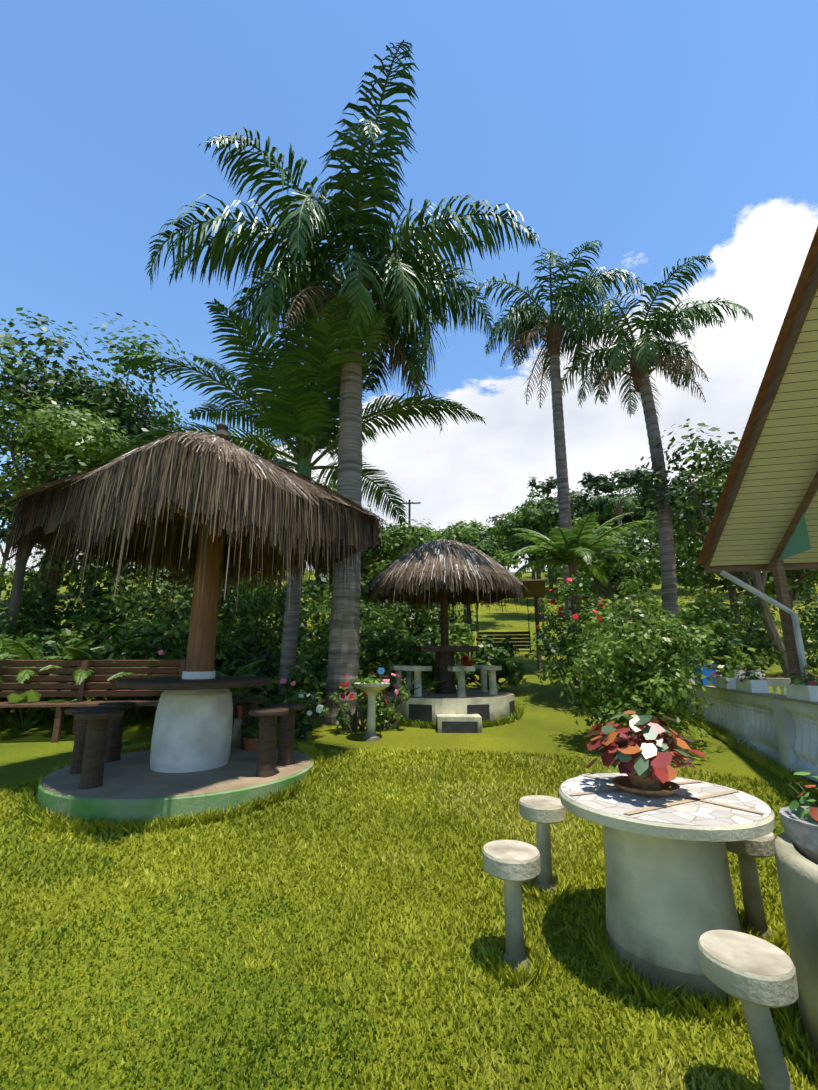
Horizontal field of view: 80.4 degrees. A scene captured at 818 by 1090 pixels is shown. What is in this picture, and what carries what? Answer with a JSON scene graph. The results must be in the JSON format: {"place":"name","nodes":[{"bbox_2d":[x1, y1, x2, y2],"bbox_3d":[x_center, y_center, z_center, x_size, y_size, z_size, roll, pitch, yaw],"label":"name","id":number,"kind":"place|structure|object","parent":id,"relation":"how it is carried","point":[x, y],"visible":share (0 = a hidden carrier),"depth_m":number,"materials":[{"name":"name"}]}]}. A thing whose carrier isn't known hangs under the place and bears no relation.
{"place":"outdoors","nodes":[
{"label":"outdoors","id":0,"kind":"place"},
{"bbox_2d":[0,565,817,1089],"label":"ground","id":1,"kind":"structure","parent":0,"point":[546,723],"depth_m":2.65,"materials":[{"name":"green plant"}]},
{"bbox_2d":[0,634,18,689],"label":"cycad plant","id":2,"kind":"object","parent":1,"relation":"on","point":[2,636],"visible":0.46,"depth_m":7.26,"materials":[{"name":"green plant"}]},
{"bbox_2d":[0,479,24,584],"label":"hedge tree","id":3,"kind":"object","parent":1,"relation":"on","point":[6,574],"visible":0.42,"depth_m":20.80,"materials":[{"name":"green plant"}]},
{"bbox_2d":[0,667,35,723],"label":"plant","id":4,"kind":"object","parent":1,"relation":"on","point":[1,713],"visible":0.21,"depth_m":7.30,"materials":[{"name":"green plant"}]},
{"bbox_2d":[0,495,45,597],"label":"tree","id":5,"kind":"object","parent":1,"relation":"on","point":[3,530],"visible":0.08,"depth_m":36.21,"materials":[{"name":"green plant"}]},
{"bbox_2d":[0,674,76,730],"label":"plant","id":6,"kind":"object","parent":1,"relation":"on","point":[31,695],"visible":0.58,"depth_m":6.82,"materials":[{"name":"green plant"}]},
{"bbox_2d":[0,568,88,655],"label":"bush","id":7,"kind":"object","parent":1,"relation":"on","point":[21,630],"visible":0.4,"depth_m":10.36,"materials":[{"name":"green plant"}]},
{"bbox_2d":[0,634,107,683],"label":"fern","id":8,"kind":"object","parent":1,"relation":"on","point":[25,651],"visible":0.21,"depth_m":7.37,"materials":[{"name":"green plant"}]},
{"bbox_2d":[0,628,110,725],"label":"bush","id":9,"kind":"object","parent":1,"relation":"on","point":[48,644],"visible":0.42,"depth_m":7.97,"materials":[{"name":"green plant"}]},
{"bbox_2d":[0,387,137,639],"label":"tree","id":10,"kind":"object","parent":1,"relation":"on","point":[36,441],"visible":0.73,"depth_m":9.53,"materials":[{"name":"green plant"}]},
{"bbox_2d":[2,480,141,606],"bbox_3d":[-12.510,0.724,17.452,5.120,7.282,6.432,0,-13,1],"label":"hedge tree","id":11,"kind":"object","parent":1,"relation":"on","point":[104,573],"visible":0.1,"depth_m":17.61,"materials":[{"name":"green plant"}]},
{"bbox_2d":[0,548,148,650],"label":"hedge bush","id":12,"kind":"object","parent":1,"relation":"on","point":[70,588],"visible":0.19,"depth_m":12.62,"materials":[{"name":"green plant"}]},
{"bbox_2d":[37,637,145,689],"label":"fern plant","id":13,"kind":"object","parent":1,"relation":"on","point":[81,654],"visible":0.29,"depth_m":7.28,"materials":[{"name":"green plant"}]},
{"bbox_2d":[0,660,185,741],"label":"garden bench","id":14,"kind":"object","parent":1,"relation":"on","point":[81,693],"visible":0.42,"depth_m":6.98,"materials":[{"name":"brown wood"}]},
{"bbox_2d":[0,307,201,647],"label":"tree","id":15,"kind":"object","parent":1,"relation":"on","point":[124,413],"visible":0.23,"depth_m":12.18,"materials":[{"name":"green plant"}]},
{"bbox_2d":[77,666,156,721],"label":"plant","id":16,"kind":"object","parent":1,"relation":"on","point":[137,717],"visible":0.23,"depth_m":7.50,"materials":[{"name":"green plant"}]},
{"bbox_2d":[93,618,188,713],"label":"bush","id":17,"kind":"object","parent":1,"relation":"on","point":[164,639],"visible":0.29,"depth_m":8.04,"materials":[{"name":"green plant"}]},
{"bbox_2d":[94,549,193,610],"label":"hedge tree","id":18,"kind":"object","parent":1,"relation":"on","point":[140,578],"visible":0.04,"depth_m":19.15,"materials":[{"name":"green plant"}]},
{"bbox_2d":[64,572,228,659],"bbox_3d":[-5.422,2.130,10.297,3.079,2.901,3.279,0,-13,1],"label":"bush","id":19,"kind":"object","parent":1,"relation":"on","point":[88,626],"visible":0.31,"depth_m":9.91,"materials":[{"name":"green plant"}]},
{"bbox_2d":[68,558,236,658],"bbox_3d":[-6.636,2.102,12.050,4.014,3.684,4.020,0,-13,1],"label":"hedge bush","id":20,"kind":"object","parent":1,"relation":"on","point":[94,594],"visible":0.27,"depth_m":11.54,"materials":[{"name":"green plant"}]},
{"bbox_2d":[107,651,228,700],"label":"fern","id":21,"kind":"object","parent":1,"relation":"on","point":[120,674],"visible":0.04,"depth_m":7.46,"materials":[{"name":"green plant"}]},
{"bbox_2d":[0,423,398,826],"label":"gazebo","id":22,"kind":"object","parent":1,"relation":"on","point":[209,512],"visible":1,"depth_m":4.78,"materials":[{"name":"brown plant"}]},
{"bbox_2d":[239,713,259,750],"bbox_3d":[-1.907,2.293,5.941,0.380,0.449,0.452,0,-13,1],"label":"plant pot","id":23,"kind":"object","parent":22,"relation":"on","point":[251,744],"visible":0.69,"depth_m":5.85,"materials":[{"name":"ceramic"}]},
{"bbox_2d":[137,649,261,703],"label":"plant","id":24,"kind":"object","parent":1,"relation":"on","point":[182,657],"visible":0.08,"depth_m":7.87,"materials":[{"name":"green plant"}]},
{"bbox_2d":[193,568,273,618],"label":"hedge tree","id":25,"kind":"object","parent":1,"relation":"on","point":[243,588],"depth_m":18.20,"materials":[{"name":"green plant"}]},
{"bbox_2d":[232,695,238,726],"bbox_3d":[-2.839,2.491,7.248,0.560,0.480,0.560,0,-13,1],"label":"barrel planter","id":26,"kind":"object","parent":1,"relation":"on","point":[235,713],"visible":0.08,"depth_m":7.18,"materials":[{"name":"brown wood"}]},
{"bbox_2d":[214,659,265,707],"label":"plant","id":27,"kind":"object","parent":26,"relation":"in","point":[242,670],"visible":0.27,"depth_m":7.39,"materials":[{"name":"green plant"}]},
{"bbox_2d":[231,687,260,747],"bbox_3d":[-2.112,2.170,6.237,0.412,0.837,0.425,0,-13,1],"label":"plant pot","id":28,"kind":"object","parent":1,"relation":"on","point":[236,740],"visible":0.38,"depth_m":6.11,"materials":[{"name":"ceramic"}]},
{"bbox_2d":[214,633,278,704],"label":"bush","id":29,"kind":"object","parent":1,"relation":"on","point":[240,650],"visible":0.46,"depth_m":8.74,"materials":[{"name":"green plant"}]},
{"bbox_2d":[216,575,322,687],"bbox_3d":[-3.519,2.068,11.216,3.035,3.249,2.955,2,-13,-9],"label":"bush","id":30,"kind":"object","parent":1,"relation":"on","point":[243,629],"visible":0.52,"depth_m":10.96,"materials":[{"name":"green plant"}]},
{"bbox_2d":[204,424,336,631],"bbox_3d":[-5.161,0.085,14.505,6.450,7.662,6.006,0,-13,1],"label":"tree","id":31,"kind":"object","parent":1,"relation":"on","point":[268,457],"depth_m":14.98,"materials":[{"name":"green plant"}]},
{"bbox_2d":[216,572,325,667],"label":"hedge bush","id":32,"kind":"object","parent":1,"relation":"on","point":[267,629],"visible":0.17,"depth_m":12.82,"materials":[{"name":"green plant"}]},
{"bbox_2d":[98,279,485,702],"bbox_3d":[-2.352,-1.062,9.553,6.614,8.442,6.293,12,-18,-42],"label":"king palm","id":33,"kind":"object","parent":1,"relation":"on","point":[298,411],"visible":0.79,"depth_m":8.95,"materials":[{"name":"green plant"}]},
{"bbox_2d":[257,661,326,732],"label":"bush","id":34,"kind":"object","parent":1,"relation":"on","point":[302,674],"visible":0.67,"depth_m":6.92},
{"bbox_2d":[263,643,327,698],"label":"bush","id":35,"kind":"object","parent":1,"relation":"on","point":[313,662],"visible":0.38,"depth_m":9.11,"materials":[{"name":"green plant"}]},
{"bbox_2d":[277,688,328,741],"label":"flowering plant","id":36,"kind":"object","parent":1,"relation":"on","point":[303,726],"visible":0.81,"depth_m":6.43,"materials":[{"name":"green plant"}]},
{"bbox_2d":[145,40,539,725],"bbox_3d":[-1.408,-1.960,8.465,6.112,9.908,6.528,11,-17,-40],"label":"palm","id":37,"kind":"object","parent":1,"relation":"on","point":[393,282],"visible":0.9,"depth_m":8.22,"materials":[{"name":"green plant"}]},
{"bbox_2d":[302,551,389,610],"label":"hedge tree","id":38,"kind":"object","parent":1,"relation":"on","point":[321,581],"visible":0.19,"depth_m":19.16,"materials":[{"name":"green plant"}]},
{"bbox_2d":[302,597,397,677],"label":"bush","id":39,"kind":"object","parent":1,"relation":"on","point":[366,621],"visible":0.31,"depth_m":11.91,"materials":[{"name":"green plant"}]},
{"bbox_2d":[312,477,396,630],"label":"tree","id":40,"kind":"object","parent":1,"relation":"on","point":[316,617],"depth_m":22.21,"materials":[{"name":"green plant"}]},
{"bbox_2d":[329,670,388,733],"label":"flowering bush","id":41,"kind":"object","parent":1,"relation":"on","point":[353,723],"visible":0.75,"depth_m":6.90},
{"bbox_2d":[304,575,419,671],"bbox_3d":[-1.646,2.392,14.306,3.455,2.964,3.614,-10,-16,37],"label":"hedge bush","id":42,"kind":"object","parent":1,"relation":"on","point":[403,625],"visible":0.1,"depth_m":13.94,"materials":[{"name":"green plant"}]},
{"bbox_2d":[354,668,389,741],"bbox_3d":[-0.506,2.151,6.552,0.500,0.955,0.500,0,-13,1],"label":"planter pedestal bowl","id":43,"kind":"object","parent":1,"relation":"on","point":[371,687],"visible":1,"depth_m":6.48,"materials":[{"name":"white concrete"}]},
{"bbox_2d":[375,673,410,729],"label":"flowering plant","id":44,"kind":"object","parent":1,"relation":"on","point":[396,716],"visible":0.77,"depth_m":7.05,"materials":[{"name":"green plant"}]},
{"bbox_2d":[359,629,435,691],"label":"bush","id":45,"kind":"object","parent":1,"relation":"on","point":[407,655],"visible":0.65,"depth_m":9.91,"materials":[{"name":"green plant"}]},
{"bbox_2d":[360,518,436,625],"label":"tree","id":46,"kind":"object","parent":1,"relation":"on","point":[395,546],"visible":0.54,"depth_m":16.86,"materials":[{"name":"green plant"}]},
{"bbox_2d":[361,659,444,702],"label":"plant","id":47,"kind":"object","parent":1,"relation":"on","point":[392,678],"visible":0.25,"depth_m":7.89,"materials":[{"name":"green plant"}]},
{"bbox_2d":[402,500,420,534],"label":"utility pole","id":48,"kind":"object","parent":1,"relation":"on","point":[409,503],"visible":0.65,"depth_m":48.01,"materials":[{"name":"grey"}]},
{"bbox_2d":[391,523,449,560],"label":"tree","id":49,"kind":"object","parent":1,"relation":"on","point":[419,540],"depth_m":35.23,"materials":[{"name":"green plant"}]},
{"bbox_2d":[380,601,478,659],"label":"hedge bush","id":50,"kind":"object","parent":1,"relation":"on","point":[420,620],"visible":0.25,"depth_m":14.80,"materials":[{"name":"green plant"}]},
{"bbox_2d":[361,538,532,732],"bbox_3d":[0.634,1.565,8.504,3.207,3.490,3.162,0,-13,1],"label":"gazebo","id":51,"kind":"object","parent":1,"relation":"on","point":[443,572],"visible":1,"depth_m":7.76,"materials":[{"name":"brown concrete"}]},
{"bbox_2d":[416,620,481,684],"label":"bush","id":52,"kind":"object","parent":1,"relation":"on","point":[463,632],"visible":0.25,"depth_m":11.38,"materials":[{"name":"green plant"}]},
{"bbox_2d":[433,654,488,688],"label":"red cordyline plant","id":53,"kind":"object","parent":1,"relation":"on","point":[465,660],"visible":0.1,"depth_m":9.82,"materials":[{"name":"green plant"}]},
{"bbox_2d":[422,520,518,623],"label":"tree","id":54,"kind":"object","parent":1,"relation":"on","point":[479,543],"visible":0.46,"depth_m":25.59,"materials":[{"name":"green plant"}]},
{"bbox_2d":[446,518,506,551],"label":"tree","id":55,"kind":"object","parent":1,"relation":"on","point":[472,524],"visible":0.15,"depth_m":39.06,"materials":[{"name":"green plant"}]},
{"bbox_2d":[455,634,527,690],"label":"bush","id":56,"kind":"object","parent":1,"relation":"on","point":[503,655],"visible":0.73,"depth_m":10.32,"materials":[{"name":"green plant"}]},
{"bbox_2d":[478,525,519,551],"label":"hill tree","id":57,"kind":"object","parent":1,"relation":"on","point":[498,541],"visible":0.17,"depth_m":53.64,"materials":[{"name":"green plant"}]},
{"bbox_2d":[466,579,544,672],"bbox_3d":[2.658,2.339,13.724,2.400,2.432,1.736,-3,-13,13],"label":"swing bench","id":58,"kind":"object","parent":1,"relation":"on","point":[536,587],"visible":0.46,"depth_m":13.71,"materials":[{"name":"brown wood"}]},
{"bbox_2d":[482,840,540,974],"bbox_3d":[0.508,1.784,2.350,0.283,0.556,0.283,0,-13,1],"label":"garden stool","id":59,"kind":"object","parent":1,"relation":"on","point":[513,864],"visible":0.94,"depth_m":2.31,"materials":[{"name":"concrete"}]},
{"bbox_2d":[486,504,559,578],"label":"tree","id":60,"kind":"object","parent":1,"relation":"on","point":[503,536],"depth_m":37.71,"materials":[{"name":"green plant"}]},
{"bbox_2d":[487,496,585,618],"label":"tree","id":61,"kind":"object","parent":1,"relation":"on","point":[538,521],"visible":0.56,"depth_m":30.02,"materials":[{"name":"green plant"}]},
{"bbox_2d":[519,795,565,893],"bbox_3d":[0.833,1.870,2.970,0.283,0.556,0.283,0,-13,1],"label":"garden stool","id":62,"kind":"object","parent":1,"relation":"on","point":[543,812],"visible":0.88,"depth_m":2.93,"materials":[{"name":"concrete"}]},
{"bbox_2d":[501,497,583,582],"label":"hill tree","id":63,"kind":"object","parent":1,"relation":"on","point":[510,541],"depth_m":50.71,"materials":[{"name":"green plant"}]},
{"bbox_2d":[512,476,584,591],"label":"tree","id":64,"kind":"object","parent":1,"relation":"on","point":[548,486],"visible":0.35,"depth_m":44.68,"materials":[{"name":"green plant"}]},
{"bbox_2d":[472,240,648,656],"bbox_3d":[4.648,-2.697,14.661,5.602,12.944,5.409,0,-13,1],"label":"palm","id":65,"kind":"object","parent":1,"relation":"on","point":[528,323],"visible":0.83,"depth_m":15.36,"materials":[{"name":"green plant"}]},
{"bbox_2d":[531,590,614,650],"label":"bush","id":66,"kind":"object","parent":1,"relation":"on","point":[543,608],"visible":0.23,"depth_m":17.79,"materials":[{"name":"green plant"}]},
{"bbox_2d":[525,569,623,706],"bbox_3d":[3.046,1.727,8.966,1.876,2.506,1.687,0,-13,1],"label":"hibiscus bush","id":67,"kind":"object","parent":1,"relation":"on","point":[565,592],"visible":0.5,"depth_m":8.96,"materials":[{"name":"green plant"}]},
{"bbox_2d":[501,512,654,693],"bbox_3d":[3.562,1.194,10.184,2.987,3.970,3.099,0,-13,1],"label":"tree fern","id":68,"kind":"object","parent":1,"relation":"on","point":[573,554],"visible":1,"depth_m":10.23,"materials":[{"name":"green plant"}]},
{"bbox_2d":[577,491,605,521],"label":"hill tree","id":69,"kind":"object","parent":1,"relation":"on","point":[586,509],"visible":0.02,"depth_m":55.19,"materials":[{"name":"green plant"}]},
{"bbox_2d":[537,523,660,608],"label":"tree","id":70,"kind":"object","parent":1,"relation":"on","point":[610,564],"visible":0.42,"depth_m":19.67,"materials":[{"name":"green plant"}]},
{"bbox_2d":[551,471,650,597],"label":"tree","id":71,"kind":"object","parent":1,"relation":"on","point":[603,484],"visible":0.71,"depth_m":40.09,"materials":[{"name":"green plant"}]},
{"bbox_2d":[587,483,646,606],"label":"tree","id":72,"kind":"object","parent":1,"relation":"on","point":[619,506],"visible":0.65,"depth_m":36.02,"materials":[{"name":"green plant"}]},
{"bbox_2d":[578,536,660,605],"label":"hill tree","id":73,"kind":"object","parent":1,"relation":"on","point":[637,570],"visible":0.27,"depth_m":25.08,"materials":[{"name":"green plant"}]},
{"bbox_2d":[584,489,655,538],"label":"tree","id":74,"kind":"object","parent":1,"relation":"on","point":[608,516],"visible":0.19,"depth_m":40.83,"materials":[{"name":"green plant"}]},
{"bbox_2d":[588,465,653,539],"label":"tree","id":75,"kind":"object","parent":1,"relation":"on","point":[622,477],"visible":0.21,"depth_m":43.20,"materials":[{"name":"green plant"}]},
{"bbox_2d":[597,520,660,599],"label":"hill tree","id":76,"kind":"object","parent":1,"relation":"on","point":[634,540],"visible":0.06,"depth_m":29.41,"materials":[{"name":"green plant"}]},
{"bbox_2d":[570,596,694,720],"bbox_3d":[3.805,1.844,7.910,1.779,2.008,1.700,6,-14,-23],"label":"hibiscus bush","id":77,"kind":"object","parent":1,"relation":"on","point":[601,620],"visible":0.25,"depth_m":8.14,"materials":[{"name":"green plant"}]},
{"bbox_2d":[586,578,694,643],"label":"bush","id":78,"kind":"object","parent":1,"relation":"on","point":[629,586],"visible":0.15,"depth_m":15.75,"materials":[{"name":"green plant"}]},
{"bbox_2d":[535,255,752,626],"bbox_3d":[6.693,-1.970,13.531,5.967,11.273,5.226,0,-13,1],"label":"palm","id":79,"kind":"object","parent":1,"relation":"on","point":[643,357],"visible":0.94,"depth_m":13.82,"materials":[{"name":"green plant"}]},
{"bbox_2d":[555,594,732,755],"bbox_3d":[2.902,1.721,6.252,1.956,2.122,1.903,9,-16,-33],"label":"round bush","id":80,"kind":"object","parent":1,"relation":"on","point":[638,675],"visible":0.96,"depth_m":6.00,"materials":[{"name":"green plant"}]},
{"bbox_2d":[599,485,693,541],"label":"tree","id":81,"kind":"object","parent":1,"relation":"on","point":[646,510],"visible":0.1,"depth_m":39.95,"materials":[{"name":"green plant"}]},
{"bbox_2d":[559,773,774,1009],"bbox_3d":[1.287,1.690,2.428,0.980,0.821,0.980,0,-13,1],"label":"garden table","id":82,"kind":"object","parent":1,"relation":"on","point":[670,899],"visible":0.73,"depth_m":2.21,"materials":[{"name":"white concrete"}]},
{"bbox_2d":[582,710,705,796],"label":"potted plant","id":83,"kind":"object","parent":82,"relation":"on","point":[648,755],"visible":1,"depth_m":2.48,"materials":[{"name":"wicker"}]},
{"bbox_2d":[653,478,696,593],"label":"tree","id":84,"kind":"object","parent":1,"relation":"on","point":[676,480],"visible":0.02,"depth_m":42.30,"materials":[{"name":"green plant"}]},
{"bbox_2d":[672,463,720,482],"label":"tree","id":85,"kind":"object","parent":1,"relation":"on","point":[682,475],"visible":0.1,"depth_m":47.25,"materials":[{"name":"green plant"}]},
{"bbox_2d":[640,465,759,653],"bbox_3d":[11.796,0.602,18.234,6.631,7.507,6.143,0,-13,1],"label":"tree","id":86,"kind":"object","parent":1,"relation":"on","point":[743,576],"visible":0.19,"depth_m":18.90,"materials":[{"name":"green plant"}]},
{"bbox_2d":[658,542,741,623],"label":"hill tree","id":87,"kind":"object","parent":1,"relation":"on","point":[734,592],"depth_m":27.45,"materials":[{"name":"green plant"}]},
{"bbox_2d":[636,530,767,610],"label":"hill tree","id":88,"kind":"object","parent":1,"relation":"on","point":[710,580],"visible":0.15,"depth_m":23.88,"materials":[{"name":"green plant"}]},
{"bbox_2d":[621,418,789,677],"bbox_3d":[8.559,0.166,12.348,5.579,6.996,6.458,0,-13,1],"label":"tree","id":89,"kind":"object","parent":1,"relation":"on","point":[704,489],"visible":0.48,"depth_m":12.63,"materials":[{"name":"green plant"}]},
{"bbox_2d":[663,604,758,676],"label":"bush","id":90,"kind":"object","parent":1,"relation":"on","point":[724,643],"visible":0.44,"depth_m":10.78,"materials":[{"name":"green plant"}]},
{"bbox_2d":[676,539,761,610],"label":"hill tree","id":91,"kind":"object","parent":1,"relation":"on","point":[730,594],"visible":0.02,"depth_m":32.48,"materials":[{"name":"green plant"}]},
{"bbox_2d":[657,583,782,655],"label":"bush","id":92,"kind":"object","parent":1,"relation":"on","point":[759,624],"visible":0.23,"depth_m":15.53,"materials":[{"name":"green plant"}]},
{"bbox_2d":[681,588,785,677],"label":"bush","id":93,"kind":"object","parent":1,"relation":"on","point":[767,647],"visible":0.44,"depth_m":12.26,"materials":[{"name":"green plant"}]},
{"bbox_2d":[698,930,797,1089],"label":"garden stool","id":94,"kind":"object","parent":1,"relation":"on","point":[756,976],"visible":1,"depth_m":1.61,"materials":[{"name":"concrete"}]},
{"bbox_2d":[725,832,774,940],"bbox_3d":[1.814,1.812,2.570,0.283,0.556,0.283,0,-13,1],"label":"garden stool","id":95,"kind":"object","parent":1,"relation":"on","point":[747,852],"visible":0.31,"depth_m":2.52,"materials":[{"name":"concrete"}]},
{"bbox_2d":[684,678,817,787],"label":"retaining wall","id":96,"kind":"structure","parent":1,"relation":"on","point":[782,728],"depth_m":5.42,"materials":[{"name":"grey concrete"}]},
{"bbox_2d":[666,664,817,701],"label":"wall pots","id":97,"kind":"object","parent":96,"relation":"on","point":[804,692],"depth_m":5.77,"materials":[{"name":"white plastic"}]},
{"bbox_2d":[681,660,817,685],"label":"potted plants","id":98,"kind":"object","parent":97,"relation":"on","point":[807,681],"visible":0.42,"depth_m":5.81,"materials":[{"name":"green plant"}]},
{"bbox_2d":[727,569,817,644],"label":"hill tree","id":99,"kind":"object","parent":1,"relation":"on","point":[792,576],"visible":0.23,"depth_m":20.76,"materials":[{"name":"green plant"}]},
{"bbox_2d":[764,584,817,676],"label":"bush","id":100,"kind":"object","parent":1,"relation":"on","point":[808,631],"visible":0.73,"depth_m":12.12,"materials":[{"name":"green plant"}]},
{"bbox_2d":[774,832,817,1061],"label":"planter","id":101,"kind":"object","parent":1,"relation":"on","point":[797,871],"visible":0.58,"depth_m":1.88,"materials":[{"name":"concrete"}]},
{"bbox_2d":[779,771,817,864],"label":"planter succulents","id":102,"kind":"object","parent":101,"relation":"in","point":[800,825],"visible":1,"depth_m":2.10,"materials":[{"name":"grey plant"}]},
{"bbox_2d":[0,0,817,571],"label":"sky","id":103,"kind":"structure","parent":0,"point":[661,133],"materials":[{"name":"blue"}]},
{"bbox_2d":[696,226,817,683],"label":"house roof","id":104,"kind":"structure","parent":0,"point":[765,517],"depth_m":7.45,"materials":[{"name":"wood"},{"name":"cream-yellow paint"}]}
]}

